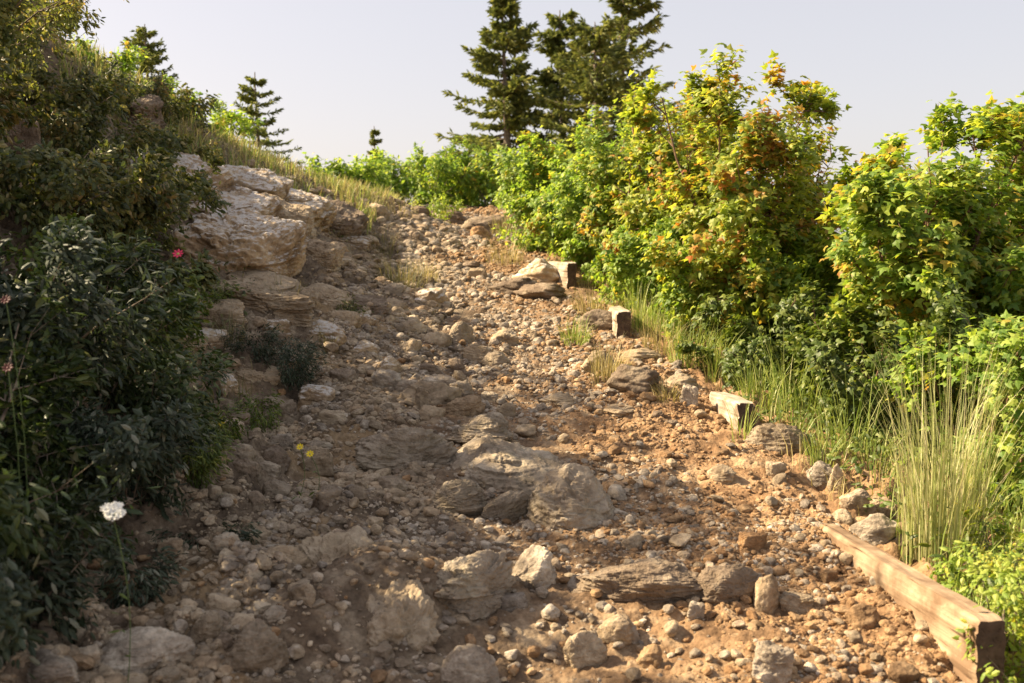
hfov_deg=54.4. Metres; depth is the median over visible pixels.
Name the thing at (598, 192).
maple shrub
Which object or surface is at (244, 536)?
weed
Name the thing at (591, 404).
stone
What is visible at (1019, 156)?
shrub
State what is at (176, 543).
rock
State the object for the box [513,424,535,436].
stone
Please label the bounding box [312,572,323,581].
stone
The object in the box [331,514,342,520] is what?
stone
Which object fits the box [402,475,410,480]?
stone
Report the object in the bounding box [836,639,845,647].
stone
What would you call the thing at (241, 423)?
stone
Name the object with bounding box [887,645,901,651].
stone
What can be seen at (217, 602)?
embedded rock
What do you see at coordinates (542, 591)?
stone
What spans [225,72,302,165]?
spruce
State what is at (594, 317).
boulder
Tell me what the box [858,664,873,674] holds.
stone
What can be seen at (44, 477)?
bush
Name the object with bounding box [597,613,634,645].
rock
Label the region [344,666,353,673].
stone
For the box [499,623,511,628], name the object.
stone
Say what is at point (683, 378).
boulder
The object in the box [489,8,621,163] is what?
spruce
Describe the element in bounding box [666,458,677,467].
stone
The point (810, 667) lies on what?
stone
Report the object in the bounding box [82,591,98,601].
embedded rock
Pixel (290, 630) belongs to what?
stone
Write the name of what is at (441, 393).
embedded rock
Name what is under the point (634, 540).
embedded rock
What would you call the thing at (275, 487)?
embedded rock
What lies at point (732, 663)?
stone
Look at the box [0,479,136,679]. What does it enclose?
bush
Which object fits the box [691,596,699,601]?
stone
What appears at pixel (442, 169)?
hedge shrub
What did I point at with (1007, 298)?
maple shrub
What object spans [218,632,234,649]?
embedded rock
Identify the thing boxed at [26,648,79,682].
rock
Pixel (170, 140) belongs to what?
bush
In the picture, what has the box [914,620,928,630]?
stone
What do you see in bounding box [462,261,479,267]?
boulder
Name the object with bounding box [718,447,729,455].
stone
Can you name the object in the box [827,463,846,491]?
rock
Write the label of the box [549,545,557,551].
stone
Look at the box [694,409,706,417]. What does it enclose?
stone
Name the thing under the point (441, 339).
embedded rock
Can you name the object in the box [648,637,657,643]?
stone
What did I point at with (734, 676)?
stone
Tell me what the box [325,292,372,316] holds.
weed
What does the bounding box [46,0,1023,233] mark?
sky
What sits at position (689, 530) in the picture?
stone
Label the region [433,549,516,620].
rock
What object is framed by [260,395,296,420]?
embedded rock
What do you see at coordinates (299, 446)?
flower
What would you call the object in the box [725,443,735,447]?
stone
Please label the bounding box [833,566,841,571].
stone
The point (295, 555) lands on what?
embedded rock
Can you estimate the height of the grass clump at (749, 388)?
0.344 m
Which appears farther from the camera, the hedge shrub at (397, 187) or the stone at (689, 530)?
the hedge shrub at (397, 187)
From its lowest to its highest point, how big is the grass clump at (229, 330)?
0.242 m
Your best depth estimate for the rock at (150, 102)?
6.97 m
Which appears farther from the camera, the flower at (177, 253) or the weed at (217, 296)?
the weed at (217, 296)
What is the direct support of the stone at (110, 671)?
on the hillside
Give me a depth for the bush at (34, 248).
3.58 m
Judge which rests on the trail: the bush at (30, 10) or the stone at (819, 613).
the stone at (819, 613)
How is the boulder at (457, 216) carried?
on the trail
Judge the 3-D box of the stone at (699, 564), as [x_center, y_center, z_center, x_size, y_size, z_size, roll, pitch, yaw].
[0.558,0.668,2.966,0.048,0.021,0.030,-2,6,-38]
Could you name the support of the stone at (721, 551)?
on the trail
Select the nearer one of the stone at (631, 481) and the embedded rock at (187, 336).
the stone at (631, 481)
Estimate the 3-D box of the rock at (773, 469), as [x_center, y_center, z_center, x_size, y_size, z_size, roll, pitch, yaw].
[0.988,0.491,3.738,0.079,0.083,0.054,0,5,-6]
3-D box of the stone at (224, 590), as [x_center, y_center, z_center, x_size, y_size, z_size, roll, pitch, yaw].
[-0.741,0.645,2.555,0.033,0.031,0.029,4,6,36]
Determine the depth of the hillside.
3.71 m
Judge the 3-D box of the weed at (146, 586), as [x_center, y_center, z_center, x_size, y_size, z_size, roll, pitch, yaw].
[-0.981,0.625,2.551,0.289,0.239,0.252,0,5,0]
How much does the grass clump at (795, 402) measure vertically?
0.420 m
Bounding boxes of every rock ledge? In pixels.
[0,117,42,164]
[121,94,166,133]
[129,151,235,200]
[171,208,308,277]
[186,185,282,221]
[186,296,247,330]
[206,268,319,326]
[223,165,293,201]
[235,365,280,385]
[261,192,316,238]
[288,188,336,232]
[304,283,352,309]
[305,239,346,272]
[328,199,369,237]
[339,235,372,252]
[351,294,389,317]
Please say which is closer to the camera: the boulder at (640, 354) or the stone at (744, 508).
the stone at (744, 508)
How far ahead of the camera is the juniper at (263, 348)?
4.44 m
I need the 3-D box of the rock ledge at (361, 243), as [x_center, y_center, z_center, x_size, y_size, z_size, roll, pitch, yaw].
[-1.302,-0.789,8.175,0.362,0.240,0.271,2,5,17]
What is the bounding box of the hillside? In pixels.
[0,25,1023,682]
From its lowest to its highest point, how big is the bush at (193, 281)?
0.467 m
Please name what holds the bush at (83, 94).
on the hillside
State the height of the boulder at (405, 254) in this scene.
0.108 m
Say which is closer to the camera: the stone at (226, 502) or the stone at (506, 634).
the stone at (506, 634)
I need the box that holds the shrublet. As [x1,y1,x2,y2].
[408,191,465,223]
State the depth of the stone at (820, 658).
2.42 m
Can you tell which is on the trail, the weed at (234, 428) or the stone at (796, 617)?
the stone at (796, 617)
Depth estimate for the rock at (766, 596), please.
2.70 m
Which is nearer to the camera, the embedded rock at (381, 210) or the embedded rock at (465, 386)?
the embedded rock at (465, 386)
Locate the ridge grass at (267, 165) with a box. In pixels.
[54,39,404,230]
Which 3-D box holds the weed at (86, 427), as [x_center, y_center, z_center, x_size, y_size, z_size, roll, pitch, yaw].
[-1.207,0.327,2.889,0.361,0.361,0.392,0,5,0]
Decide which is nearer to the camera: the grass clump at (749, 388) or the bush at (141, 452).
the bush at (141, 452)
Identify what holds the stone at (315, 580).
on the trail
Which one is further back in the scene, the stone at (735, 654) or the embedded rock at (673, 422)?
the embedded rock at (673, 422)
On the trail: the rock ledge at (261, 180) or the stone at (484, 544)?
the stone at (484, 544)
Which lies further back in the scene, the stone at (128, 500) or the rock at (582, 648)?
the stone at (128, 500)
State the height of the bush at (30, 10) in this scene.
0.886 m
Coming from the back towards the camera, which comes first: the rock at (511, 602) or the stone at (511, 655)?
the rock at (511, 602)
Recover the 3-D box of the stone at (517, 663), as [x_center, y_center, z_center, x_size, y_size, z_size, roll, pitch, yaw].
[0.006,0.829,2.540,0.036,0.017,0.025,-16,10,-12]
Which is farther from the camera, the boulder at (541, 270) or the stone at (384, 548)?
the boulder at (541, 270)
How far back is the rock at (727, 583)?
2.74 m
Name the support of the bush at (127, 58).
on the hillside
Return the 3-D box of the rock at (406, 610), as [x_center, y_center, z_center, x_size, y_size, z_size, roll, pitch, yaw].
[-0.323,0.814,2.619,0.294,0.361,0.321,-2,5,-17]
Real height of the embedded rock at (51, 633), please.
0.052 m
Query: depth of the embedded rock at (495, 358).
5.14 m
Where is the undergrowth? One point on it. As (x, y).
(990, 581)
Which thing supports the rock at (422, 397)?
on the trail
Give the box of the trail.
[220,204,952,682]
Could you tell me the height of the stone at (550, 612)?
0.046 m
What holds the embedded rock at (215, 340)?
on the hillside
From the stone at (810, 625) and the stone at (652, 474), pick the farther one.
the stone at (652, 474)
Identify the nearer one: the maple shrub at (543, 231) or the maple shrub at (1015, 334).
the maple shrub at (1015, 334)
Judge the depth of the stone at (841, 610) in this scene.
2.70 m
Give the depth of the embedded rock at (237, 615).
2.46 m
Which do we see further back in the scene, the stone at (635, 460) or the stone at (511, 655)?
the stone at (635, 460)
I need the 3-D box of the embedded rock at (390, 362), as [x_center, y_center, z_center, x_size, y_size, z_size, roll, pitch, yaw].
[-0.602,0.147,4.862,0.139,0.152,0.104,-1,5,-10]
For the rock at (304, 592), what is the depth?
2.51 m
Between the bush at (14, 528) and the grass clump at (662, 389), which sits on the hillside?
the bush at (14, 528)
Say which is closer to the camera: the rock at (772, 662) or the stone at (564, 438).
the rock at (772, 662)
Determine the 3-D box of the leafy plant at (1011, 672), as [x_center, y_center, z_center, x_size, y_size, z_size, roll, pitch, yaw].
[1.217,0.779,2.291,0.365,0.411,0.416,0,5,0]
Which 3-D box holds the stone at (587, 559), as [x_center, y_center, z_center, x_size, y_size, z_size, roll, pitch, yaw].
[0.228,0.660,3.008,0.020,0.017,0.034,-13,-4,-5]
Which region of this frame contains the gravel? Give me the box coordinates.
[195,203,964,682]
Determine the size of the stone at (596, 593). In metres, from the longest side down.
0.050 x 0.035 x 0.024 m
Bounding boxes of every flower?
[0,295,27,579]
[2,363,20,546]
[100,501,130,682]
[172,249,183,331]
[292,443,304,498]
[306,450,320,498]
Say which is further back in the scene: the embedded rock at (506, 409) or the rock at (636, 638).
the embedded rock at (506, 409)
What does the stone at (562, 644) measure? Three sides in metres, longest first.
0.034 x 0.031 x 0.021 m
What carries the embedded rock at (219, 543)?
on the hillside
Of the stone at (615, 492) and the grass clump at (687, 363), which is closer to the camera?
the stone at (615, 492)
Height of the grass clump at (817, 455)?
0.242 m
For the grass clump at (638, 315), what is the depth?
5.91 m
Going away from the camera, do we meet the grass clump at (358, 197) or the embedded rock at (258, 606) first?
the embedded rock at (258, 606)
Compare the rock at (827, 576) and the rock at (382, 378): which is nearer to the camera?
the rock at (827, 576)
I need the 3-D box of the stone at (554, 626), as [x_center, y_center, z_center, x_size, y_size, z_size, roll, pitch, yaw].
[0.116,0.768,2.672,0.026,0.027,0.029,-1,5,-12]
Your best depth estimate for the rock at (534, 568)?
2.85 m
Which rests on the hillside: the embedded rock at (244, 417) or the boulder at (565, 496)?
the embedded rock at (244, 417)
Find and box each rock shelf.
[571,558,702,602]
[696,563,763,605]
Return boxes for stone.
[86,558,104,569]
[94,641,102,647]
[105,669,113,674]
[109,495,132,505]
[137,555,150,561]
[172,619,187,630]
[186,556,200,564]
[195,649,208,655]
[196,581,205,586]
[204,516,214,524]
[207,484,221,500]
[214,672,223,678]
[216,587,230,594]
[219,557,239,572]
[220,497,232,507]
[229,418,244,432]
[247,587,259,596]
[272,626,280,635]
[277,389,285,395]
[278,522,287,533]
[286,628,294,632]
[287,645,299,657]
[293,527,310,538]
[294,564,301,571]
[307,641,312,646]
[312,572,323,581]
[313,577,319,583]
[317,524,330,531]
[317,561,327,568]
[330,660,337,667]
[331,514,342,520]
[340,655,349,662]
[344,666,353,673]
[349,497,358,507]
[370,524,381,535]
[370,669,386,682]
[376,507,388,516]
[378,545,391,552]
[384,540,392,546]
[392,538,401,543]
[393,658,411,667]
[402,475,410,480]
[407,412,419,418]
[410,355,424,362]
[420,665,427,673]
[422,578,429,582]
[423,558,434,568]
[427,664,440,671]
[435,547,446,554]
[438,624,448,631]
[442,616,456,624]
[456,615,469,626]
[458,514,466,520]
[465,633,475,643]
[479,540,491,549]
[485,647,494,653]
[488,618,495,625]
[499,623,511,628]
[499,677,506,682]
[503,376,509,382]
[503,631,509,636]
[504,649,518,660]
[507,661,520,667]
[508,664,518,675]
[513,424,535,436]
[527,645,540,657]
[535,586,548,597]
[541,603,559,620]
[543,652,556,659]
[546,339,556,344]
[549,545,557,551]
[550,622,559,631]
[556,543,566,550]
[557,576,569,582]
[558,433,569,442]
[559,641,565,648]
[564,572,576,578]
[567,575,579,590]
[575,610,583,618]
[584,557,590,562]
[586,402,594,407]
[587,617,594,622]
[590,589,602,597]
[594,409,602,414]
[595,601,607,611]
[603,529,610,534]
[607,484,626,500]
[608,444,620,455]
[609,435,620,442]
[612,641,623,649]
[623,559,632,563]
[625,667,640,681]
[627,479,635,485]
[631,457,640,463]
[636,644,643,651]
[639,392,657,401]
[643,480,654,488]
[644,529,656,534]
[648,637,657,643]
[649,472,656,477]
[655,535,670,542]
[659,450,672,457]
[664,515,680,522]
[664,620,678,636]
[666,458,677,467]
[668,533,691,546]
[675,647,682,653]
[676,600,687,608]
[682,635,690,641]
[686,528,694,533]
[689,648,700,657]
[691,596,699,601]
[691,624,700,629]
[693,562,704,567]
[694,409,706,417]
[703,554,718,562]
[705,610,716,618]
[705,654,712,661]
[708,539,718,546]
[711,494,723,501]
[715,549,727,555]
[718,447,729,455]
[718,650,730,658]
[724,665,735,673]
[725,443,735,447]
[727,661,735,666]
[730,673,738,681]
[731,649,741,659]
[732,620,745,627]
[735,607,742,614]
[735,658,751,667]
[736,504,753,513]
[760,493,771,499]
[764,496,777,506]
[773,473,786,483]
[773,565,785,575]
[788,611,801,621]
[794,533,806,541]
[794,568,803,576]
[804,622,816,629]
[804,662,817,672]
[807,583,816,591]
[813,598,826,604]
[813,610,822,617]
[814,655,826,662]
[820,540,828,545]
[827,594,837,601]
[829,582,841,587]
[832,618,844,624]
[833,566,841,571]
[834,606,849,614]
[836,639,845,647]
[839,553,853,564]
[840,649,849,658]
[847,630,863,643]
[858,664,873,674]
[870,652,881,660]
[878,672,886,677]
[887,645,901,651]
[913,634,927,643]
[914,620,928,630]
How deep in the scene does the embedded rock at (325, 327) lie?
4.96 m
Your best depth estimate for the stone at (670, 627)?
2.62 m
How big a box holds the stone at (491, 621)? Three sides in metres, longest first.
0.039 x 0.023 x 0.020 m
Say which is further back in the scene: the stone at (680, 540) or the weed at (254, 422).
the weed at (254, 422)
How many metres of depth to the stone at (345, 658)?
2.43 m
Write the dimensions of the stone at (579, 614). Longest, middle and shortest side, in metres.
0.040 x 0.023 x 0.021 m
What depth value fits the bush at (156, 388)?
3.17 m
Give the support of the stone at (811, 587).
on the trail
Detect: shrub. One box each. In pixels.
[143,71,202,104]
[170,89,219,131]
[196,110,231,136]
[209,94,265,142]
[299,152,393,189]
[307,158,333,178]
[336,154,395,193]
[366,146,426,201]
[396,136,478,205]
[397,153,449,202]
[410,144,487,205]
[444,156,509,206]
[468,142,564,205]
[485,140,571,251]
[490,139,572,184]
[504,180,590,265]
[508,105,654,252]
[527,145,656,283]
[565,88,720,288]
[577,65,762,314]
[593,204,707,323]
[617,43,857,347]
[617,215,837,346]
[673,313,848,397]
[687,273,881,350]
[730,191,1008,396]
[755,123,863,344]
[770,273,990,467]
[814,100,1023,452]
[867,291,1023,518]
[872,89,1023,434]
[949,210,1023,435]
[979,122,1023,218]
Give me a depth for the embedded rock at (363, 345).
4.97 m
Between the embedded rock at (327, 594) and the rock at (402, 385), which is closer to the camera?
the embedded rock at (327, 594)
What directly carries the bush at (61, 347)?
on the hillside
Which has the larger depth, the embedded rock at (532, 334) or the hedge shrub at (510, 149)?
the hedge shrub at (510, 149)
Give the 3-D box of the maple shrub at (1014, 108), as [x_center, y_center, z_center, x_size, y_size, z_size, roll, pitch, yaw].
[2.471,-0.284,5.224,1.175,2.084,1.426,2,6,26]
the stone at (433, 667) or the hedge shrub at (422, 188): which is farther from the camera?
the hedge shrub at (422, 188)
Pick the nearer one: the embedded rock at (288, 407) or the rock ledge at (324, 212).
the embedded rock at (288, 407)
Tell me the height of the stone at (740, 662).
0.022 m
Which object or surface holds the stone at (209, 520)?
on the hillside
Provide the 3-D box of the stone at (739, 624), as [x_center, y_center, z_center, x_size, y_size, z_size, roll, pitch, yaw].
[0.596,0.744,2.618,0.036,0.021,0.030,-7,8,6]
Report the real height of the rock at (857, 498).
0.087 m
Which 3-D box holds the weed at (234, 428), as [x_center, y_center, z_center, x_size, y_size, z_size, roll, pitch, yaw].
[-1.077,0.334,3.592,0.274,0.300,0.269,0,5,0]
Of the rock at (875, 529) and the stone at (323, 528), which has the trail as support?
the stone at (323, 528)
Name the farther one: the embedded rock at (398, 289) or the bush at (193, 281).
the embedded rock at (398, 289)
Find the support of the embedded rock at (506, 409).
on the trail
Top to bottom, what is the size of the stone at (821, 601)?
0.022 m
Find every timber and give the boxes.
[547,261,576,288]
[608,306,631,338]
[709,391,754,431]
[819,522,1005,682]
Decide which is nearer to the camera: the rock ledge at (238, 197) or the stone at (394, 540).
the stone at (394, 540)
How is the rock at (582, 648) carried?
on the trail
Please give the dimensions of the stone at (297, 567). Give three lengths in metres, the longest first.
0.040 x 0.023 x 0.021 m
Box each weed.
[54,396,142,497]
[72,540,188,608]
[135,328,207,389]
[145,519,263,555]
[179,424,240,488]
[189,276,243,303]
[190,392,253,447]
[222,388,284,432]
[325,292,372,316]
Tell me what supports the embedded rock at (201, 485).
on the hillside
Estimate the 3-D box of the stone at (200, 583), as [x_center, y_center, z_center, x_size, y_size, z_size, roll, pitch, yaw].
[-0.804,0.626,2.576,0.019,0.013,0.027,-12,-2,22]
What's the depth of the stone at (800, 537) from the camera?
3.12 m
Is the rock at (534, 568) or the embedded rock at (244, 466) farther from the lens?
the embedded rock at (244, 466)
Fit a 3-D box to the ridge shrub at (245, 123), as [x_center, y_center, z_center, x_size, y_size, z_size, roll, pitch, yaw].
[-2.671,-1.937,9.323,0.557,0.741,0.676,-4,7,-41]
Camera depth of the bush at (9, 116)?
4.27 m
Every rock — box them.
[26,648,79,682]
[37,626,59,645]
[79,644,100,666]
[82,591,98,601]
[100,626,195,675]
[104,575,139,602]
[104,608,132,627]
[141,617,167,627]
[152,666,180,682]
[157,537,183,558]
[172,330,194,350]
[187,610,223,642]
[189,464,210,488]
[193,327,229,350]
[207,593,240,612]
[210,463,233,479]
[210,532,241,556]
[213,374,238,396]
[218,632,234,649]
[221,410,250,429]
[221,484,241,495]
[224,621,288,673]
[230,443,257,460]
[230,613,254,624]
[231,458,261,483]
[248,490,268,505]
[248,522,270,545]
[253,600,270,614]
[258,461,280,477]
[260,318,293,340]
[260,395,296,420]
[261,332,286,347]
[262,445,290,473]
[262,479,291,498]
[263,605,285,624]
[270,433,293,447]
[275,545,308,566]
[288,582,315,607]
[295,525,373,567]
[297,384,334,411]
[300,445,333,477]
[309,319,346,345]
[309,439,332,448]
[311,484,341,513]
[318,409,347,424]
[319,586,338,605]
[329,368,357,383]
[330,310,361,328]
[331,528,345,532]
[353,339,376,352]
[357,312,376,325]
[363,203,389,221]
[366,516,383,527]
[366,577,440,654]
[369,640,394,662]
[371,368,400,389]
[377,356,402,372]
[377,475,407,490]
[382,266,399,274]
[383,283,406,295]
[384,524,407,540]
[386,487,405,497]
[387,298,409,310]
[392,379,417,391]
[399,381,461,404]
[401,338,421,353]
[403,319,427,334]
[414,287,448,304]
[415,386,430,408]
[418,374,456,384]
[419,363,441,374]
[419,405,445,420]
[421,331,451,347]
[422,276,434,285]
[430,479,487,514]
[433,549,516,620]
[439,643,500,682]
[444,395,485,416]
[447,357,466,374]
[448,380,473,395]
[449,321,474,342]
[452,370,465,380]
[463,344,493,362]
[467,267,486,277]
[470,226,492,237]
[480,391,498,401]
[481,351,506,365]
[481,490,529,521]
[487,411,504,418]
[491,328,518,344]
[496,402,516,417]
[500,592,527,611]
[512,544,556,590]
[514,225,526,234]
[522,329,536,338]
[563,630,607,668]
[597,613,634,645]
[621,532,642,550]
[629,625,639,644]
[636,643,663,668]
[652,410,663,417]
[664,419,677,425]
[679,384,698,405]
[687,600,704,621]
[707,464,736,483]
[738,531,767,550]
[744,423,813,455]
[751,640,794,682]
[752,574,780,613]
[765,461,786,477]
[779,591,814,614]
[806,461,832,489]
[820,569,837,583]
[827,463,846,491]
[832,508,852,525]
[839,488,869,510]
[844,603,880,630]
[849,513,900,545]
[852,516,866,523]
[870,497,896,519]
[887,661,920,682]
[893,534,916,553]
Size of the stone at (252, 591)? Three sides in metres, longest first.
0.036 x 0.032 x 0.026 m
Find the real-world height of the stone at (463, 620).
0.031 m
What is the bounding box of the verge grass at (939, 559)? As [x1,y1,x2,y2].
[547,248,1023,639]
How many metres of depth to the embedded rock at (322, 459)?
3.63 m
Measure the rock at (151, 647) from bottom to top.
0.131 m
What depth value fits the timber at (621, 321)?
5.72 m
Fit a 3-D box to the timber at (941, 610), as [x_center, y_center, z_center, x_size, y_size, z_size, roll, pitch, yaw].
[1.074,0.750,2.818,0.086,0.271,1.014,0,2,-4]
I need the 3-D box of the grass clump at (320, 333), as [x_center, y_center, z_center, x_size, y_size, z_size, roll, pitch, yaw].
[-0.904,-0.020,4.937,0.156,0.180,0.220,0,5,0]
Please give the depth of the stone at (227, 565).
2.60 m
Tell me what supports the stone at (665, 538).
on the trail
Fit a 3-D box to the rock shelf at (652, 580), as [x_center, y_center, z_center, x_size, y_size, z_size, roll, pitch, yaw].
[0.362,0.700,2.814,0.396,0.160,0.176,0,5,3]
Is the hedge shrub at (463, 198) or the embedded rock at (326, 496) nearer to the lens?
the embedded rock at (326, 496)
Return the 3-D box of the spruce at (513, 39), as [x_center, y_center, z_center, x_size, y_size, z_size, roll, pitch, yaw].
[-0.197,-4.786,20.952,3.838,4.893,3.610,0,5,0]
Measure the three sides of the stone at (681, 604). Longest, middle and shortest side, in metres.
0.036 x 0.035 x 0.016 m
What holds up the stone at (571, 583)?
on the trail
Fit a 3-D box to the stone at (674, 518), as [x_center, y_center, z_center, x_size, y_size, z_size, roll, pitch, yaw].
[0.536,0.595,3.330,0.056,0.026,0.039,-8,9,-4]
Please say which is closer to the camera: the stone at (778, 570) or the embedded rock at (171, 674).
the embedded rock at (171, 674)
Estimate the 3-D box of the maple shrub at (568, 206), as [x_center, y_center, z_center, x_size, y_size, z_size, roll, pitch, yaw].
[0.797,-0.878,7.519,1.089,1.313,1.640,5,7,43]
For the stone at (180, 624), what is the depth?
2.37 m
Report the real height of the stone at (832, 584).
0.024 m
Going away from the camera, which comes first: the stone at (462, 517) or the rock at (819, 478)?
the stone at (462, 517)
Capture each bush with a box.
[0,0,78,69]
[0,0,129,118]
[0,46,60,144]
[0,132,179,251]
[0,207,183,399]
[0,213,159,312]
[0,293,161,593]
[0,385,215,532]
[0,404,115,582]
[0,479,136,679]
[1,47,135,149]
[1,259,207,423]
[5,0,91,49]
[15,136,231,260]
[20,104,157,179]
[67,34,148,81]
[76,53,187,124]
[85,240,220,303]
[89,165,216,238]
[98,339,243,462]
[102,263,213,355]
[118,122,222,160]
[135,71,194,127]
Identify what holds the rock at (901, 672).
on the trail
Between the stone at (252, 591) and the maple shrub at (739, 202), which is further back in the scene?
the maple shrub at (739, 202)
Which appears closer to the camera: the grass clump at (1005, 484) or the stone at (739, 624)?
the stone at (739, 624)
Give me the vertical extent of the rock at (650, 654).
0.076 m
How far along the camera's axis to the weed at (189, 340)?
3.84 m
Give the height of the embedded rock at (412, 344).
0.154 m
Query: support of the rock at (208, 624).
on the hillside
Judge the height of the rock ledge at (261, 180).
0.599 m
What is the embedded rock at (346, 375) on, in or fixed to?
on the trail
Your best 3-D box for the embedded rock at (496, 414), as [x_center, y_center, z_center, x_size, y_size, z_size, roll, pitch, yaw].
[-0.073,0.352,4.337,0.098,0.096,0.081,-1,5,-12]
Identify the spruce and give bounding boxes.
[110,24,178,84]
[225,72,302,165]
[366,128,382,161]
[427,0,577,204]
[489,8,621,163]
[517,16,674,166]
[544,0,695,149]
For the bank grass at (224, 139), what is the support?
on the hillside
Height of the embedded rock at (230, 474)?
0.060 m
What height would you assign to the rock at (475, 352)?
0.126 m
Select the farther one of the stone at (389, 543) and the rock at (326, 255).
the rock at (326, 255)
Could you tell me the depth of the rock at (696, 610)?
2.67 m
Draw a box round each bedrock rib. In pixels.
[354,427,457,470]
[446,414,512,443]
[448,435,570,495]
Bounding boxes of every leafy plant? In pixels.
[927,547,993,604]
[937,502,1023,598]
[941,533,1023,677]
[952,600,1023,682]
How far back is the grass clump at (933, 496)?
3.10 m
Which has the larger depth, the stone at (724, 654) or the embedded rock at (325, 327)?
the embedded rock at (325, 327)
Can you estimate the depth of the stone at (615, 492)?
3.48 m
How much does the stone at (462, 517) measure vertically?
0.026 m
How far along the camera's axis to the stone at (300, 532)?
3.01 m
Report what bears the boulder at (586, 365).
on the trail
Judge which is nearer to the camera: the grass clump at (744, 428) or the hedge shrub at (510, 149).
the grass clump at (744, 428)
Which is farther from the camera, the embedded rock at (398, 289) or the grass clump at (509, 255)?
the grass clump at (509, 255)
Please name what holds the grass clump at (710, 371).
on the hillside
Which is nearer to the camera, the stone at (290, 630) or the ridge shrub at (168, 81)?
the stone at (290, 630)
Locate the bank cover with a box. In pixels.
[0,32,347,367]
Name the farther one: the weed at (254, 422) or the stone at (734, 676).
the weed at (254, 422)
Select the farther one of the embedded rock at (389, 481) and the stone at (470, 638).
the embedded rock at (389, 481)
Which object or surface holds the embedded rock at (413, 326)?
on the trail
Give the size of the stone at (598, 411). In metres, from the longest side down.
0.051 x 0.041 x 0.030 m
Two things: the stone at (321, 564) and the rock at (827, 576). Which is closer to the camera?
the stone at (321, 564)
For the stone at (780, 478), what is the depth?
3.66 m
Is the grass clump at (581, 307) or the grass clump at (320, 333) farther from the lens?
the grass clump at (581, 307)
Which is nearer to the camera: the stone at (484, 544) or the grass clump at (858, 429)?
the stone at (484, 544)
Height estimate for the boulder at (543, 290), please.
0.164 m
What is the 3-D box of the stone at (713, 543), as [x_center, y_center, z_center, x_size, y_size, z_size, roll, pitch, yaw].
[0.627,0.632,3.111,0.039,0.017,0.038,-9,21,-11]
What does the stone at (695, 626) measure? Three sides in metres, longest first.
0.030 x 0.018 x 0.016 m
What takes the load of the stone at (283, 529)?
on the hillside
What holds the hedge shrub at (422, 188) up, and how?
on the hillside
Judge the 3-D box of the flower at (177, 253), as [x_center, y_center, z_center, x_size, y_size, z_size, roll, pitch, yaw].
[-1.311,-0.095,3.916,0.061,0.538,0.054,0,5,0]
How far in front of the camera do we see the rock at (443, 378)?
4.65 m
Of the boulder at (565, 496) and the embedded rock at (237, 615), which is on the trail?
the boulder at (565, 496)
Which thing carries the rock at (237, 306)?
on the hillside
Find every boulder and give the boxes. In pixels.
[400,252,420,258]
[413,205,430,216]
[444,209,467,224]
[461,214,512,232]
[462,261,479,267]
[487,277,537,295]
[512,258,559,282]
[513,283,566,298]
[526,463,615,530]
[539,392,577,406]
[577,309,611,330]
[580,350,614,371]
[603,404,635,416]
[607,364,660,393]
[619,348,663,360]
[663,373,697,387]
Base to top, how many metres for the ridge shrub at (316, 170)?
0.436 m
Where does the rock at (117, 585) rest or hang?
on the hillside
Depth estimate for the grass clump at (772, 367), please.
4.73 m
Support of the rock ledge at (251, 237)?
on the hillside
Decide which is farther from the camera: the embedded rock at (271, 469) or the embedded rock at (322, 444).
the embedded rock at (322, 444)
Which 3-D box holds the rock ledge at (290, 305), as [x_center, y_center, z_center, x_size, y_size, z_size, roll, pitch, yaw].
[-1.284,-0.211,5.143,0.580,0.333,0.480,0,5,-3]
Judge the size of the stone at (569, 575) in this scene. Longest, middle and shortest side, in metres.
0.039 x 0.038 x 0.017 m
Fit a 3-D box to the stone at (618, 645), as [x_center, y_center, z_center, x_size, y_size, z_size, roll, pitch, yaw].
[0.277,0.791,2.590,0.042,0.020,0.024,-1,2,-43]
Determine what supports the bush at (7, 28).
on the hillside
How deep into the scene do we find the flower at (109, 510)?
2.10 m
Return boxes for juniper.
[219,320,287,368]
[248,326,331,391]
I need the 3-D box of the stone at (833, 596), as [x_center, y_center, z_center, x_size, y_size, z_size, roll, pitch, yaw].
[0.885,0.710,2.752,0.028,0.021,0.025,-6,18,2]
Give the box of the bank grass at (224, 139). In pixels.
[19,38,357,420]
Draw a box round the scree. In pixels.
[0,49,462,682]
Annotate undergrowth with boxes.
[658,309,1023,665]
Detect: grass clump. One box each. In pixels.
[201,310,252,349]
[256,270,308,294]
[316,322,343,353]
[339,181,387,206]
[362,252,437,288]
[363,223,407,255]
[376,189,418,216]
[406,259,445,283]
[475,231,531,265]
[477,211,515,236]
[551,312,598,349]
[560,284,622,314]
[576,333,644,386]
[581,237,594,265]
[595,277,663,332]
[630,306,699,355]
[648,375,680,402]
[649,314,728,368]
[685,321,746,382]
[719,390,763,440]
[721,347,794,415]
[736,316,834,409]
[755,350,843,429]
[791,346,905,459]
[793,418,852,464]
[803,397,868,470]
[822,317,1023,566]
[839,410,903,475]
[913,390,1023,524]
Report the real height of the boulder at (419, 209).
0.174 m
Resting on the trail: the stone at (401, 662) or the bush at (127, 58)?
the stone at (401, 662)
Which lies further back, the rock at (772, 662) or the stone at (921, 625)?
the stone at (921, 625)
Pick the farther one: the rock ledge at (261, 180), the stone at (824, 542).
the rock ledge at (261, 180)
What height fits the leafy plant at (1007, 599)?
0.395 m
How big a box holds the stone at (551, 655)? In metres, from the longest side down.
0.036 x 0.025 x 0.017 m
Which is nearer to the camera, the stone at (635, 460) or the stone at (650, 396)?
the stone at (635, 460)
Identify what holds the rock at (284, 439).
on the hillside

